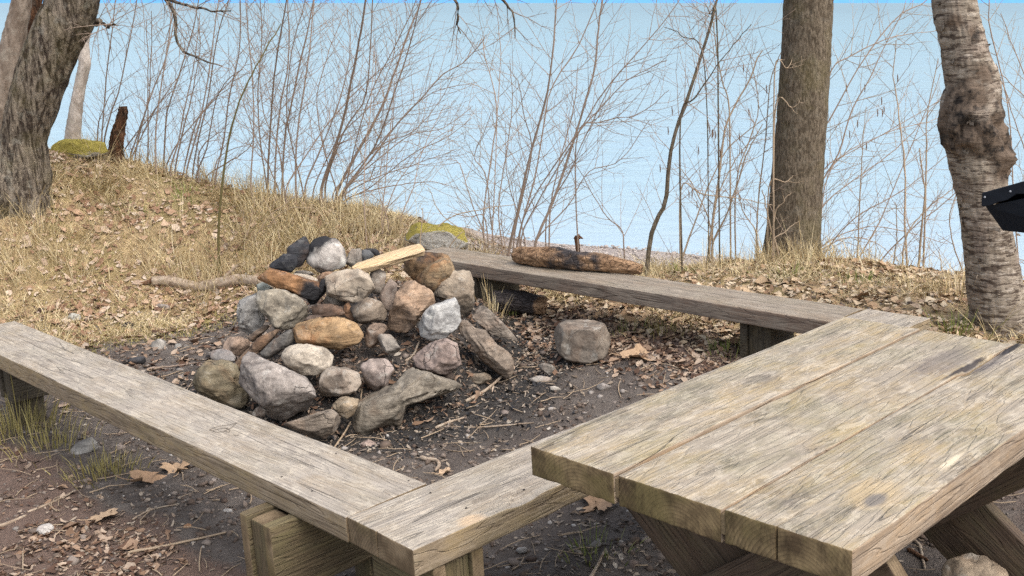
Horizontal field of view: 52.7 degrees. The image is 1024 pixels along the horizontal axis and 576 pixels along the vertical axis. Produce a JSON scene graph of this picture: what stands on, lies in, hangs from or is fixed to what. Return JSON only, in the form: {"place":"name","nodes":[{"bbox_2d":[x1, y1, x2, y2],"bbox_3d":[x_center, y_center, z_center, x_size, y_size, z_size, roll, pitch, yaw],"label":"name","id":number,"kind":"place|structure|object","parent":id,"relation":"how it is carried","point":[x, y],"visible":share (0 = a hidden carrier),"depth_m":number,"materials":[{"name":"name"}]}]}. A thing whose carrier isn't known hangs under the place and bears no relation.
{"place":"outdoors","nodes":[
{"label":"outdoors","id":0,"kind":"place"},
{"bbox_2d":[0,3,1023,279],"bbox_3d":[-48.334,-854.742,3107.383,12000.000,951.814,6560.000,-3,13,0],"label":"lake water","id":1,"kind":"structure","parent":0,"point":[640,23],"depth_m":32.67,"materials":[{"name":"liquid"}]},
{"bbox_2d":[0,152,1023,575],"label":"ground","id":2,"kind":"structure","parent":0,"point":[220,562],"depth_m":4.82,"materials":[{"name":"soil"}]},
{"bbox_2d":[0,0,31,127],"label":"grey tree","id":3,"kind":"object","parent":2,"relation":"on","point":[14,35],"visible":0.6,"depth_m":8.54,"materials":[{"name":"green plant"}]},
{"bbox_2d":[27,0,42,35],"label":"tree trunk","id":4,"kind":"object","parent":2,"relation":"on","point":[36,5],"visible":0.08,"depth_m":8.99,"materials":[{"name":"brown wood"}]},
{"bbox_2d":[0,367,73,444],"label":"grass tuft","id":5,"kind":"object","parent":2,"relation":"on","point":[13,427],"visible":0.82,"depth_m":5.04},
{"bbox_2d":[36,523,53,534],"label":"stone","id":6,"kind":"object","parent":2,"relation":"on","point":[42,529],"visible":0.84,"depth_m":3.91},
{"bbox_2d":[0,406,103,467],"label":"grass tuft","id":7,"kind":"object","parent":2,"relation":"on","point":[53,443],"visible":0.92,"depth_m":4.84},
{"bbox_2d":[51,139,108,158],"bbox_3d":[-3.629,-1.167,8.672,0.507,0.175,0.206,-3,13,0],"label":"mossy mound","id":8,"kind":"object","parent":2,"relation":"on","point":[72,150],"visible":0.88,"depth_m":8.60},
{"bbox_2d":[64,4,99,138],"bbox_3d":[-4.014,-3.854,10.397,2.826,5.404,1.161,-2,16,-9],"label":"pale tree","id":9,"kind":"object","parent":2,"relation":"on","point":[73,125],"visible":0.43,"depth_m":10.73,"materials":[{"name":"grey plant"}]},
{"bbox_2d":[69,437,97,454],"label":"stone","id":10,"kind":"object","parent":2,"relation":"on","point":[84,446],"visible":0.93,"depth_m":4.72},
{"bbox_2d":[77,508,118,521],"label":"dead leaf","id":11,"kind":"object","parent":2,"relation":"on","point":[102,515],"visible":1,"depth_m":4.03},
{"bbox_2d":[42,438,156,489],"bbox_3d":[-1.790,0.750,4.511,0.545,0.147,0.492,-3,13,0],"label":"grass tuft","id":12,"kind":"object","parent":2,"relation":"on","point":[115,468],"visible":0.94,"depth_m":4.50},
{"bbox_2d":[0,441,229,575],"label":"leaf litter","id":13,"kind":"object","parent":2,"relation":"on","point":[130,544],"visible":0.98,"depth_m":3.77,"materials":[{"name":"plant"}]},
{"bbox_2d":[106,106,127,163],"bbox_3d":[-3.385,-1.138,8.819,0.281,0.813,0.203,-6,16,-20],"label":"broken stump","id":14,"kind":"object","parent":2,"relation":"on","point":[118,127],"visible":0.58,"depth_m":8.76,"materials":[{"name":"brown wood"}]},
{"bbox_2d":[68,0,214,160],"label":"bare shrub","id":15,"kind":"object","parent":2,"relation":"on","point":[139,131],"visible":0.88,"depth_m":8.74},
{"bbox_2d":[116,469,166,482],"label":"dead leaf","id":16,"kind":"object","parent":2,"relation":"on","point":[148,476],"visible":1,"depth_m":4.41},
{"bbox_2d":[92,0,242,175],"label":"bare shrub","id":17,"kind":"object","parent":2,"relation":"on","point":[167,111],"visible":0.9,"depth_m":8.76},
{"bbox_2d":[159,460,188,476],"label":"dead leaf","id":18,"kind":"object","parent":2,"relation":"on","point":[169,467],"visible":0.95,"depth_m":4.47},
{"bbox_2d":[128,532,225,552],"bbox_3d":[-1.209,0.931,3.782,0.371,0.028,0.022,-5,16,-17],"label":"stick","id":19,"kind":"object","parent":2,"relation":"on","point":[167,545],"visible":1,"depth_m":3.77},
{"bbox_2d":[137,264,274,290],"bbox_3d":[-2.255,-0.056,7.663,1.137,0.203,0.249,2,16,6],"label":"fallen branch","id":20,"kind":"object","parent":2,"relation":"on","point":[248,280],"visible":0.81,"depth_m":7.68,"materials":[{"name":"wood"}]},
{"bbox_2d":[0,321,425,575],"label":"bench","id":21,"kind":"object","parent":2,"relation":"on","point":[314,494],"visible":0.84,"depth_m":3.43,"materials":[{"name":"brown wood"}]},
{"bbox_2d":[193,359,248,408],"bbox_3d":[-1.427,0.471,5.054,0.278,0.240,0.220,-3,13,0],"label":"stone","id":22,"kind":"object","parent":2,"relation":"on","point":[216,380],"visible":0.92,"depth_m":4.97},
{"bbox_2d":[210,349,235,361],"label":"stone","id":23,"kind":"object","parent":22,"relation":"on","point":[225,354],"visible":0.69,"depth_m":5.15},
{"bbox_2d":[235,329,278,370],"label":"stone","id":24,"kind":"object","parent":22,"relation":"on","point":[258,345],"visible":0.72,"depth_m":5.07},
{"bbox_2d":[260,329,294,358],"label":"stone","id":25,"kind":"object","parent":24,"relation":"on","point":[278,344],"visible":1,"depth_m":5.03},
{"bbox_2d":[172,0,287,186],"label":"bare shrub","id":26,"kind":"object","parent":2,"relation":"on","point":[232,80],"visible":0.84,"depth_m":8.79,"materials":[{"name":"plant"}]},
{"bbox_2d":[188,23,282,275],"bbox_3d":[-2.002,-0.939,7.507,0.750,1.988,0.533,-3,16,-11],"label":"sapling","id":27,"kind":"object","parent":2,"relation":"on","point":[220,205],"visible":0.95,"depth_m":7.54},
{"bbox_2d":[223,336,249,355],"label":"stone","id":28,"kind":"object","parent":2,"relation":"on","point":[238,345],"visible":0.82,"depth_m":5.29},
{"bbox_2d":[248,325,269,341],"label":"stone","id":29,"kind":"object","parent":28,"relation":"on","point":[255,335],"visible":0.98,"depth_m":5.20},
{"bbox_2d":[236,293,264,333],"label":"stone","id":30,"kind":"object","parent":2,"relation":"on","point":[250,318],"visible":0.84,"depth_m":5.34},
{"bbox_2d":[0,174,511,354],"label":"short turf","id":31,"kind":"structure","parent":2,"relation":"on","point":[205,319],"depth_m":7.52,"materials":[{"name":"beige plant"}]},
{"bbox_2d":[1,206,511,406],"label":"leaf litter","id":32,"kind":"object","parent":2,"relation":"on","point":[182,360],"visible":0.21,"depth_m":6.97,"materials":[{"name":"plant"}]},
{"bbox_2d":[239,351,315,420],"bbox_3d":[-1.081,0.464,4.815,0.376,0.323,0.338,-3,13,0],"label":"stone","id":33,"kind":"object","parent":2,"relation":"on","point":[276,391],"visible":0.99,"depth_m":4.70,"materials":[{"name":"stone"}]},
{"bbox_2d":[0,0,556,218],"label":"leaning tree","id":34,"kind":"object","parent":2,"relation":"on","point":[59,33],"visible":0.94,"depth_m":7.68,"materials":[{"name":"brown plant"}]},
{"bbox_2d":[256,289,307,329],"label":"stone","id":35,"kind":"object","parent":2,"relation":"on","point":[281,309],"visible":0.98,"depth_m":5.17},
{"bbox_2d":[257,268,319,300],"bbox_3d":[-1.151,-0.020,5.322,0.337,0.184,0.166,-3,13,0],"label":"charred firewood","id":36,"kind":"object","parent":35,"relation":"on","point":[304,288],"visible":0.94,"depth_m":5.27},
{"bbox_2d":[307,278,325,304],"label":"stone","id":37,"kind":"object","parent":36,"relation":"on","point":[322,286],"visible":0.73,"depth_m":5.33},
{"bbox_2d":[229,183,374,245],"bbox_3d":[-1.684,-0.440,8.077,0.954,0.750,0.952,-14,20,-40],"label":"briar","id":38,"kind":"object","parent":2,"relation":"on","point":[280,213],"visible":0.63,"depth_m":7.98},
{"bbox_2d":[294,273,317,280],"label":"stone","id":39,"kind":"object","parent":2,"relation":"on","point":[308,276],"visible":0.38,"depth_m":5.61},
{"bbox_2d":[269,253,297,271],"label":"stone","id":40,"kind":"object","parent":39,"relation":"on","point":[286,262],"visible":0.9,"depth_m":5.52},
{"bbox_2d":[281,344,333,375],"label":"stone","id":41,"kind":"object","parent":2,"relation":"on","point":[307,359],"visible":0.94,"depth_m":4.89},
{"bbox_2d":[284,409,340,438],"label":"stone","id":42,"kind":"object","parent":2,"relation":"on","point":[324,424],"visible":1,"depth_m":4.58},
{"bbox_2d":[306,236,346,272],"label":"stone","id":43,"kind":"object","parent":2,"relation":"on","point":[326,253],"visible":0.96,"depth_m":5.65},
{"bbox_2d":[287,236,309,267],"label":"stone","id":44,"kind":"object","parent":43,"relation":"on","point":[299,248],"visible":0.83,"depth_m":5.68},
{"bbox_2d":[293,316,363,349],"bbox_3d":[-0.897,0.222,5.076,0.343,0.174,0.179,-3,13,0],"label":"stone","id":45,"kind":"object","parent":2,"relation":"on","point":[337,333],"visible":0.91,"depth_m":5.02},
{"bbox_2d":[323,296,345,305],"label":"stone","id":46,"kind":"object","parent":2,"relation":"on","point":[329,300],"visible":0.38,"depth_m":5.32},
{"bbox_2d":[324,268,375,302],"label":"stone","id":47,"kind":"object","parent":46,"relation":"on","point":[352,285],"visible":0.97,"depth_m":5.22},
{"bbox_2d":[319,366,361,396],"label":"stone","id":48,"kind":"object","parent":2,"relation":"on","point":[336,381],"visible":1,"depth_m":4.82,"materials":[{"name":"stone"}]},
{"bbox_2d":[332,396,358,418],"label":"stone","id":49,"kind":"object","parent":2,"relation":"on","point":[345,407],"visible":0.98,"depth_m":4.71,"materials":[{"name":"stone"}]},
{"bbox_2d":[346,248,361,266],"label":"stone","id":50,"kind":"object","parent":2,"relation":"on","point":[354,257],"visible":0.76,"depth_m":5.83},
{"bbox_2d":[200,0,513,224],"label":"bare shrub","id":51,"kind":"object","parent":2,"relation":"on","point":[334,152],"visible":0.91,"depth_m":8.41,"materials":[{"name":"plant"}]},
{"bbox_2d":[107,287,620,470],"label":"ash chips","id":52,"kind":"object","parent":2,"relation":"on","point":[458,413],"visible":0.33,"depth_m":5.00,"materials":[{"name":"grey wood"}]},
{"bbox_2d":[206,280,525,436],"bbox_3d":[-0.827,0.240,5.708,1.809,0.493,2.118,-3,13,0],"label":"heap debris","id":53,"kind":"object","parent":2,"relation":"on","point":[469,361],"visible":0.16,"depth_m":5.16,"materials":[{"name":"grey plant"}]},
{"bbox_2d":[236,281,510,428],"bbox_3d":[-0.837,0.235,5.722,1.658,0.462,1.996,-3,13,0],"label":"stone rubble","id":54,"kind":"object","parent":2,"relation":"on","point":[450,375],"visible":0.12,"depth_m":5.17,"materials":[{"name":"stone"}]},
{"bbox_2d":[311,304,344,316],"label":"stone","id":55,"kind":"object","parent":54,"relation":"on","point":[326,310],"visible":0.81,"depth_m":5.21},
{"bbox_2d":[133,281,617,466],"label":"coal crumbs","id":56,"kind":"object","parent":2,"relation":"on","point":[468,413],"visible":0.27,"depth_m":4.96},
{"bbox_2d":[365,323,386,347],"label":"stone","id":57,"kind":"object","parent":2,"relation":"on","point":[374,331],"visible":0.9,"depth_m":5.11,"materials":[{"name":"stone"}]},
{"bbox_2d":[350,297,386,323],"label":"stone","id":58,"kind":"object","parent":57,"relation":"on","point":[367,310],"visible":1,"depth_m":5.17,"materials":[{"name":"stone"}]},
{"bbox_2d":[360,358,393,390],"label":"stone","id":59,"kind":"object","parent":2,"relation":"on","point":[376,373],"visible":0.97,"depth_m":4.89,"materials":[{"name":"stone"}]},
{"bbox_2d":[370,269,385,293],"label":"stone","id":60,"kind":"object","parent":2,"relation":"on","point":[378,277],"visible":0.69,"depth_m":5.41,"materials":[{"name":"stone"}]},
{"bbox_2d":[352,244,424,272],"bbox_3d":[-0.657,-0.146,5.462,0.413,0.069,0.180,-20,20,-31],"label":"split firewood","id":61,"kind":"object","parent":60,"relation":"on","point":[395,257],"visible":0.95,"depth_m":5.43,"materials":[{"name":"brown wood"}]},
{"bbox_2d":[379,279,396,312],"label":"stone","id":62,"kind":"object","parent":2,"relation":"on","point":[388,291],"visible":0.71,"depth_m":5.31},
{"bbox_2d":[377,334,400,354],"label":"stone","id":63,"kind":"object","parent":2,"relation":"on","point":[389,344],"visible":1,"depth_m":5.06,"materials":[{"name":"stone"}]},
{"bbox_2d":[325,1,469,247],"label":"bare shrub","id":64,"kind":"object","parent":2,"relation":"on","point":[388,179],"visible":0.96,"depth_m":7.70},
{"bbox_2d":[352,367,462,434],"bbox_3d":[-0.525,0.545,4.918,0.521,0.352,0.330,-11,19,-33],"label":"stone","id":65,"kind":"object","parent":2,"relation":"on","point":[388,405],"visible":0.98,"depth_m":4.77,"materials":[{"name":"stone"}]},
{"bbox_2d":[388,280,434,332],"bbox_3d":[-0.518,0.089,5.261,0.220,0.273,0.210,-12,19,-37],"label":"stone","id":66,"kind":"object","parent":2,"relation":"on","point":[414,300],"visible":0.97,"depth_m":5.20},
{"bbox_2d":[405,222,433,243],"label":"mossy rock","id":67,"kind":"object","parent":2,"relation":"on","point":[412,234],"visible":0.52,"depth_m":7.40,"materials":[{"name":"stone"}]},
{"bbox_2d":[0,114,854,347],"bbox_3d":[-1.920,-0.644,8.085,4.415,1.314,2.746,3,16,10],"label":"dry grass","id":68,"kind":"structure","parent":2,"relation":"on","point":[258,185],"depth_m":7.87,"materials":[{"name":"plant"}]},
{"bbox_2d":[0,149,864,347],"bbox_3d":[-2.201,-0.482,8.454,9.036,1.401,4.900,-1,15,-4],"label":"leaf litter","id":69,"kind":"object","parent":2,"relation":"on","point":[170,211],"visible":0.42,"depth_m":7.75,"materials":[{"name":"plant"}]},
{"bbox_2d":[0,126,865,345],"bbox_3d":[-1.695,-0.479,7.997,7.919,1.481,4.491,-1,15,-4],"label":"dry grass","id":70,"kind":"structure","parent":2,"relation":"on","point":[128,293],"depth_m":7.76,"materials":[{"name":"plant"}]},
{"bbox_2d":[413,338,461,374],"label":"stone","id":71,"kind":"object","parent":2,"relation":"on","point":[441,356],"visible":1,"depth_m":5.00,"materials":[{"name":"stone"}]},
{"bbox_2d":[417,223,467,249],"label":"mossy rock","id":72,"kind":"object","parent":2,"relation":"on","point":[437,238],"visible":0.73,"depth_m":7.20,"materials":[{"name":"stone"}]},
{"bbox_2d":[433,270,474,316],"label":"stone","id":73,"kind":"object","parent":2,"relation":"on","point":[458,286],"visible":0.77,"depth_m":5.59,"materials":[{"name":"stone"}]},
{"bbox_2d":[404,251,450,279],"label":"stone","id":74,"kind":"object","parent":73,"relation":"on","point":[414,268],"visible":0.51,"depth_m":5.67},
{"bbox_2d":[415,258,454,291],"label":"stone","id":75,"kind":"object","parent":73,"relation":"on","point":[432,276],"visible":0.85,"depth_m":5.58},
{"bbox_2d":[406,185,515,253],"bbox_3d":[-0.315,-0.343,7.199,0.814,0.713,0.505,-6,16,-20],"label":"briar","id":76,"kind":"object","parent":2,"relation":"on","point":[449,217],"visible":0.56,"depth_m":7.26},
{"bbox_2d":[470,373,491,384],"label":"stone","id":77,"kind":"object","parent":2,"relation":"on","point":[479,378],"visible":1,"depth_m":5.16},
{"bbox_2d":[412,0,556,255],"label":"bare shrub","id":78,"kind":"object","parent":2,"relation":"on","point":[488,200],"visible":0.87,"depth_m":7.50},
{"bbox_2d":[459,320,513,378],"bbox_3d":[-0.128,0.313,5.220,0.272,0.298,0.189,-3,13,0],"label":"stone","id":79,"kind":"object","parent":2,"relation":"on","point":[491,353],"visible":0.96,"depth_m":5.16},
{"bbox_2d":[418,297,461,340],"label":"stone","id":80,"kind":"object","parent":79,"relation":"on","point":[439,320],"visible":0.98,"depth_m":5.13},
{"bbox_2d":[474,274,513,324],"bbox_3d":[-0.104,0.057,5.955,0.313,0.329,0.383,-3,13,0],"label":"grass tuft","id":81,"kind":"object","parent":2,"relation":"on","point":[489,301],"visible":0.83,"depth_m":5.95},
{"bbox_2d":[472,305,517,341],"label":"stone","id":82,"kind":"object","parent":2,"relation":"on","point":[488,320],"visible":1,"depth_m":5.40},
{"bbox_2d":[0,238,993,575],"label":"bark chips","id":83,"kind":"object","parent":2,"relation":"on","point":[590,520],"visible":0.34,"depth_m":3.91,"materials":[{"name":"brown wood"}]},
{"bbox_2d":[0,239,1008,574],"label":"gravel","id":84,"kind":"structure","parent":2,"relation":"on","point":[598,543],"depth_m":4.67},
{"bbox_2d":[0,260,1023,575],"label":"soil crumbs","id":85,"kind":"object","parent":2,"relation":"on","point":[384,444],"visible":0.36,"depth_m":4.29,"materials":[{"name":"soil"}]},
{"bbox_2d":[0,262,1023,575],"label":"twig litter","id":86,"kind":"object","parent":2,"relation":"on","point":[380,438],"visible":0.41,"depth_m":4.65,"materials":[{"name":"wood"}]},
{"bbox_2d":[490,289,547,314],"bbox_3d":[0.044,0.083,6.101,0.335,0.143,0.132,5,16,18],"label":"charred log","id":87,"kind":"object","parent":2,"relation":"on","point":[523,302],"visible":0.98,"depth_m":6.06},
{"bbox_2d":[538,362,555,374],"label":"stone","id":88,"kind":"object","parent":2,"relation":"on","point":[545,368],"visible":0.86,"depth_m":5.19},
{"bbox_2d":[456,0,702,258],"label":"bare shrub","id":89,"kind":"object","parent":2,"relation":"on","point":[524,185],"visible":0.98,"depth_m":7.14,"materials":[{"name":"plant"}]},
{"bbox_2d":[554,319,610,363],"bbox_3d":[0.363,0.287,5.306,0.293,0.235,0.298,-3,13,0],"label":"stone","id":90,"kind":"object","parent":2,"relation":"on","point":[587,341],"visible":0.94,"depth_m":5.19,"materials":[{"name":"stone"}]},
{"bbox_2d":[582,495,611,511],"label":"dead leaf","id":91,"kind":"object","parent":2,"relation":"on","point":[601,504],"visible":0.86,"depth_m":3.86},
{"bbox_2d":[556,522,646,567],"bbox_3d":[0.310,0.879,3.538,0.263,0.111,0.267,11,19,35],"label":"grass tuft","id":92,"kind":"object","parent":2,"relation":"on","point":[584,548],"visible":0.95,"depth_m":3.55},
{"bbox_2d":[611,343,657,360],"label":"dead leaf","id":93,"kind":"object","parent":2,"relation":"on","point":[637,349],"visible":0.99,"depth_m":5.19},
{"bbox_2d":[348,309,929,575],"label":"bench","id":94,"kind":"object","parent":2,"relation":"on","point":[452,525],"visible":0.35,"depth_m":2.89,"materials":[{"name":"brown wood"}]},
{"bbox_2d":[424,247,861,358],"bbox_3d":[0.477,0.099,5.722,0.299,0.332,2.977,-15,17,-42],"label":"bench","id":95,"kind":"object","parent":2,"relation":"on","point":[765,321],"visible":0.65,"depth_m":5.24,"materials":[{"name":"grey wood"}]},
{"bbox_2d":[511,246,642,273],"bbox_3d":[0.349,-0.149,5.900,0.866,0.144,0.149,11,19,36],"label":"charred log","id":96,"kind":"object","parent":95,"relation":"on","point":[553,257],"visible":1,"depth_m":5.84,"materials":[{"name":"wood"}]},
{"bbox_2d":[516,285,795,398],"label":"leaf litter","id":97,"kind":"object","parent":2,"relation":"on","point":[629,343],"visible":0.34,"depth_m":5.33,"materials":[{"name":"plant"}]},
{"bbox_2d":[306,234,1023,357],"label":"leaf litter","id":98,"kind":"object","parent":2,"relation":"on","point":[942,301],"visible":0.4,"depth_m":5.84,"materials":[{"name":"plant"}]},
{"bbox_2d":[632,314,698,338],"bbox_3d":[0.801,0.205,5.435,0.254,0.152,0.267,-10,18,-31],"label":"grass tuft","id":99,"kind":"object","parent":2,"relation":"on","point":[663,327],"visible":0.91,"depth_m":5.43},
{"bbox_2d":[632,0,792,263],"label":"bare shrub","id":100,"kind":"object","parent":2,"relation":"on","point":[715,195],"visible":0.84,"depth_m":6.89,"materials":[{"name":"plant"}]},
{"bbox_2d":[635,0,795,274],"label":"sapling","id":101,"kind":"object","parent":2,"relation":"on","point":[668,169],"visible":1,"depth_m":6.50,"materials":[{"name":"brown plant"}]},
{"bbox_2d":[699,333,739,360],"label":"grass tuft","id":102,"kind":"object","parent":2,"relation":"on","point":[728,344],"visible":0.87,"depth_m":5.09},
{"bbox_2d":[454,208,1021,337],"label":"dry grass","id":103,"kind":"structure","parent":2,"relation":"on","point":[821,255],"depth_m":6.55,"materials":[{"name":"plant"}]},
{"bbox_2d":[531,317,1023,575],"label":"picnic table","id":104,"kind":"object","parent":2,"relation":"on","point":[844,446],"visible":0.99,"depth_m":2.54,"materials":[{"name":"brown wood"}]},
{"bbox_2d":[751,58,806,263],"bbox_3d":[1.693,-0.751,6.523,0.355,1.376,0.191,-3,13,0],"label":"bare shrub","id":105,"kind":"object","parent":2,"relation":"on","point":[774,214],"visible":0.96,"depth_m":6.58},
{"bbox_2d":[762,0,833,258],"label":"straight tree","id":106,"kind":"object","parent":2,"relation":"on","point":[800,135],"visible":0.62,"depth_m":6.73,"materials":[{"name":"brown plant"}]},
{"bbox_2d":[821,0,959,261],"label":"bare shrub","id":107,"kind":"object","parent":2,"relation":"on","point":[834,161],"visible":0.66,"depth_m":7.26,"materials":[{"name":"plant"}]},
{"bbox_2d":[822,16,963,270],"bbox_3d":[2.554,-0.877,7.000,1.198,1.842,1.073,-3,13,0],"label":"bare shrub","id":108,"kind":"object","parent":2,"relation":"on","point":[924,213],"visible":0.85,"depth_m":6.84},
{"bbox_2d":[922,302,1021,339],"bbox_3d":[2.252,0.116,5.112,0.645,0.271,0.376,14,21,41],"label":"grass tuft","id":109,"kind":"object","parent":2,"relation":"on","point":[959,330],"visible":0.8,"depth_m":5.12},
{"bbox_2d":[941,553,1008,575],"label":"stone","id":110,"kind":"object","parent":2,"relation":"on","point":[969,564],"visible":1,"depth_m":2.98,"materials":[{"name":"stone"}]},
{"bbox_2d":[931,0,1023,337],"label":"birch tree","id":111,"kind":"object","parent":2,"relation":"on","point":[974,135],"visible":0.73,"depth_m":4.92,"materials":[{"name":"grey plant"}]},
{"bbox_2d":[979,0,1023,263],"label":"bare shrub","id":112,"kind":"object","parent":2,"relation":"on","point":[1002,76],"visible":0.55,"depth_m":6.21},
{"bbox_2d":[981,181,1023,232],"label":"park grill","id":113,"kind":"object","parent":2,"relation":"on","point":[1006,210],"visible":1,"depth_m":3.71,"materials":[{"name":"black paint"}]},
{"bbox_2d":[0,0,1023,2],"bbox_3d":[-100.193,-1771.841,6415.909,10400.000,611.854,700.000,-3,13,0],"label":"sky","id":114,"kind":"structure","parent":0,"point":[599,1],"depth_m":6099.85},
{"bbox_2d":[423,220,744,266],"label":"beach gravel","id":115,"kind":"structure","parent":0,"point":[627,254],"depth_m":13.53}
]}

